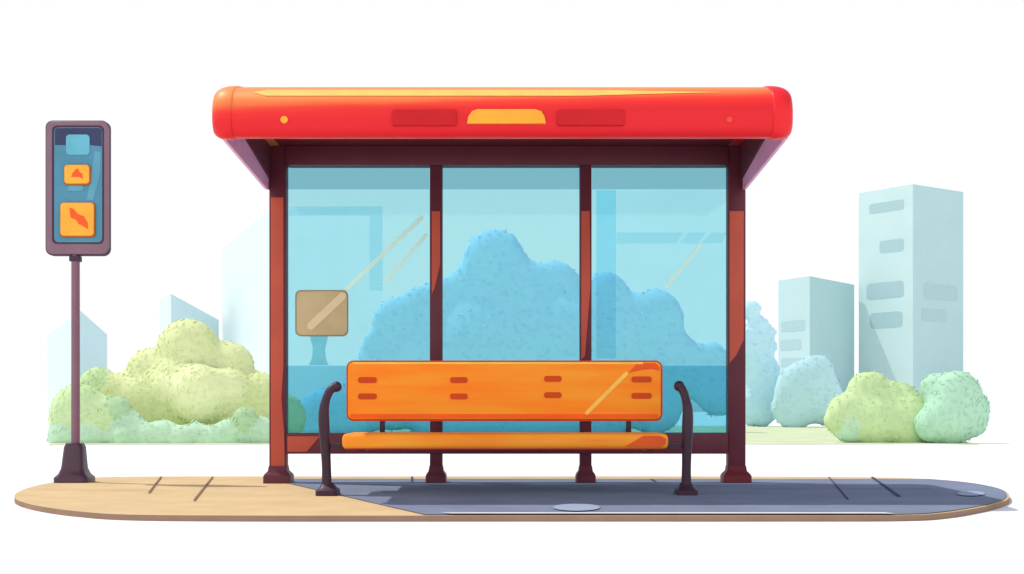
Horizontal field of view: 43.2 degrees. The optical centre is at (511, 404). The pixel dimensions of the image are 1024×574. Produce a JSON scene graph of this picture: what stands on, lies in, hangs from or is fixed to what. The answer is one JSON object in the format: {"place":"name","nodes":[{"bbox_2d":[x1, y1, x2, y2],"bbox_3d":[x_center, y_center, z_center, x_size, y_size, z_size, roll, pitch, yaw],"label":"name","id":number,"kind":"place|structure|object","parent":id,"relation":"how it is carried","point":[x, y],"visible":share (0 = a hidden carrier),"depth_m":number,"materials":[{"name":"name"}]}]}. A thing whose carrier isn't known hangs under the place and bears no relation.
{"place":"outdoors","nodes":[
{"label":"outdoors","id":0,"kind":"place"},
{"bbox_2d":[48,311,106,412],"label":"office building","id":1,"kind":"structure","parent":0,"point":[93,343],"depth_m":93.00,"materials":[{"name":"concrete"}]},
{"bbox_2d":[160,294,218,337],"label":"office building","id":2,"kind":"structure","parent":0,"point":[173,308],"depth_m":131.34,"materials":[{"name":"blue concrete"}]},
{"bbox_2d":[222,206,381,400],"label":"concrete building","id":3,"kind":"structure","parent":0,"point":[334,248],"depth_m":120.00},
{"bbox_2d":[0,405,1023,573],"bbox_3d":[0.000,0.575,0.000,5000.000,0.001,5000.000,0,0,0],"label":"ground","id":4,"kind":"structure","parent":0,"point":[38,542],"depth_m":5.87,"materials":[{"name":"white"}]},
{"bbox_2d":[778,276,853,392],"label":"office block","id":5,"kind":"structure","parent":4,"relation":"on","point":[815,316],"depth_m":121.66,"materials":[{"name":"blue concrete"}]},
{"bbox_2d":[780,339,800,349],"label":"window","id":6,"kind":"structure","parent":5,"relation":"in","point":[794,344],"depth_m":121.27,"materials":[{"name":"blue glass"}]},
{"bbox_2d":[781,320,804,331],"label":"window","id":7,"kind":"structure","parent":5,"relation":"in","point":[796,325],"depth_m":121.01,"materials":[{"name":"blue glass"}]},
{"bbox_2d":[781,357,804,366],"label":"window","id":8,"kind":"structure","parent":5,"relation":"in","point":[785,362],"depth_m":121.66,"materials":[{"name":"blue glass"}]},
{"bbox_2d":[14,476,1009,521],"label":"pavement","id":9,"kind":"structure","parent":0,"point":[488,499],"depth_m":7.39,"materials":[{"name":"beige concrete"}]},
{"bbox_2d":[46,120,110,482],"bbox_3d":[-3.063,-0.729,9.130,0.446,2.549,0.220,0,0,0],"label":"bus stop sign","id":10,"kind":"object","parent":9,"relation":"on","point":[78,189],"visible":1,"depth_m":9.09,"materials":[{"name":"metal"}]},
{"bbox_2d":[212,86,792,483],"bbox_3d":[-0.036,-0.740,8.367,3.397,2.570,1.885,0,0,0],"label":"bus shelter","id":11,"kind":"object","parent":9,"relation":"on","point":[268,136],"visible":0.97,"depth_m":8.97,"materials":[{"name":"red metal"}]},
{"bbox_2d":[315,360,697,495],"bbox_3d":[-0.032,0.133,7.947,2.293,0.825,0.506,0,0,0],"label":"park bench","id":12,"kind":"object","parent":9,"relation":"on","point":[383,391],"visible":1,"depth_m":8.15,"materials":[{"name":"orange wood"}]},
{"bbox_2d":[553,504,599,510],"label":"puddle","id":13,"kind":"object","parent":9,"relation":"on","point":[576,507],"visible":1,"depth_m":6.74,"materials":[{"name":"blue liquid"}]},
{"bbox_2d":[957,491,984,495],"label":"puddle","id":14,"kind":"object","parent":9,"relation":"on","point":[970,493],"visible":1,"depth_m":7.81,"materials":[{"name":"liquid"}]},
{"bbox_2d":[0,0,1023,404],"label":"sky","id":15,"kind":"structure","parent":0,"point":[885,94],"materials":[{"name":"white"}]},
{"bbox_2d":[49,426,979,444],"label":"lawn","id":16,"kind":"structure","parent":0,"point":[789,435],"depth_m":24.11,"materials":[{"name":"green plant"}]},
{"bbox_2d":[46,382,268,442],"bbox_3d":[-5.261,0.196,19.552,3.490,1.086,0.633,0,0,0],"label":"bush","id":17,"kind":"object","parent":16,"relation":"on","point":[109,419],"visible":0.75,"depth_m":19.35,"materials":[{"name":"green plant"}]},
{"bbox_2d":[80,318,306,432],"bbox_3d":[-5.057,-0.386,20.367,3.622,1.992,1.127,0,0,0],"label":"bush","id":18,"kind":"object","parent":16,"relation":"on","point":[185,371],"visible":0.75,"depth_m":20.22,"materials":[{"name":"green plant"}]},
{"bbox_2d":[301,229,725,431],"bbox_3d":[0.099,-1.323,26.993,9.404,4.722,0.965,0,0,0],"label":"tree line","id":19,"kind":"object","parent":16,"relation":"on","point":[505,297],"visible":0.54,"depth_m":26.77,"materials":[{"name":"blue plant"}]},
{"bbox_2d":[746,301,779,426],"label":"distant trees","id":20,"kind":"object","parent":16,"relation":"on","point":[762,370],"visible":0.69,"depth_m":33.84,"materials":[{"name":"blue plant"}]},
{"bbox_2d":[770,355,842,426],"bbox_3d":[7.556,-0.312,32.983,1.956,1.905,0.621,0,0,0],"label":"distant bush","id":21,"kind":"object","parent":16,"relation":"on","point":[807,389],"visible":0.88,"depth_m":32.79,"materials":[{"name":"teal plant"}]},
{"bbox_2d":[823,370,927,442],"bbox_3d":[5.622,0.071,19.728,1.780,1.197,0.610,0,0,0],"label":"bush","id":22,"kind":"object","parent":16,"relation":"on","point":[870,407],"visible":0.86,"depth_m":19.53,"materials":[{"name":"green plant"}]},
{"bbox_2d":[914,370,990,442],"bbox_3d":[6.601,0.038,19.391,1.158,1.142,0.523,0,0,0],"label":"bush","id":23,"kind":"object","parent":16,"relation":"on","point":[956,407],"visible":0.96,"depth_m":19.24,"materials":[{"name":"green plant"}]},
{"bbox_2d":[596,189,725,411],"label":"glass panel","id":24,"kind":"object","parent":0,"point":[646,240],"depth_m":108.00,"materials":[{"name":"blue glass"}]},
{"bbox_2d":[859,184,962,392],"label":"apartment tower","id":25,"kind":"structure","parent":0,"point":[911,284],"depth_m":122.27,"materials":[{"name":"concrete"}]},
{"bbox_2d":[866,281,903,299],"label":"window","id":26,"kind":"structure","parent":25,"relation":"in","point":[893,289],"depth_m":122.55,"materials":[{"name":"blue glass"}]},
{"bbox_2d":[869,199,903,213],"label":"window","id":27,"kind":"structure","parent":25,"relation":"in","point":[896,204],"depth_m":122.46,"materials":[{"name":"blue glass"}]},
{"bbox_2d":[870,311,902,328],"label":"window","id":28,"kind":"structure","parent":25,"relation":"in","point":[883,319],"depth_m":122.46,"materials":[{"name":"blue glass"}]},
{"bbox_2d":[880,238,903,252],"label":"window","id":29,"kind":"structure","parent":25,"relation":"in","point":[894,245],"depth_m":121.99,"materials":[{"name":"blue glass"}]},
{"bbox_2d":[921,308,946,322],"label":"window","id":30,"kind":"structure","parent":25,"relation":"in","point":[929,315],"depth_m":121.81,"materials":[{"name":"blue glass"}]},
{"bbox_2d":[924,283,957,300],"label":"window","id":31,"kind":"structure","parent":25,"relation":"in","point":[931,291],"depth_m":122.34,"materials":[{"name":"blue glass"}]}
]}

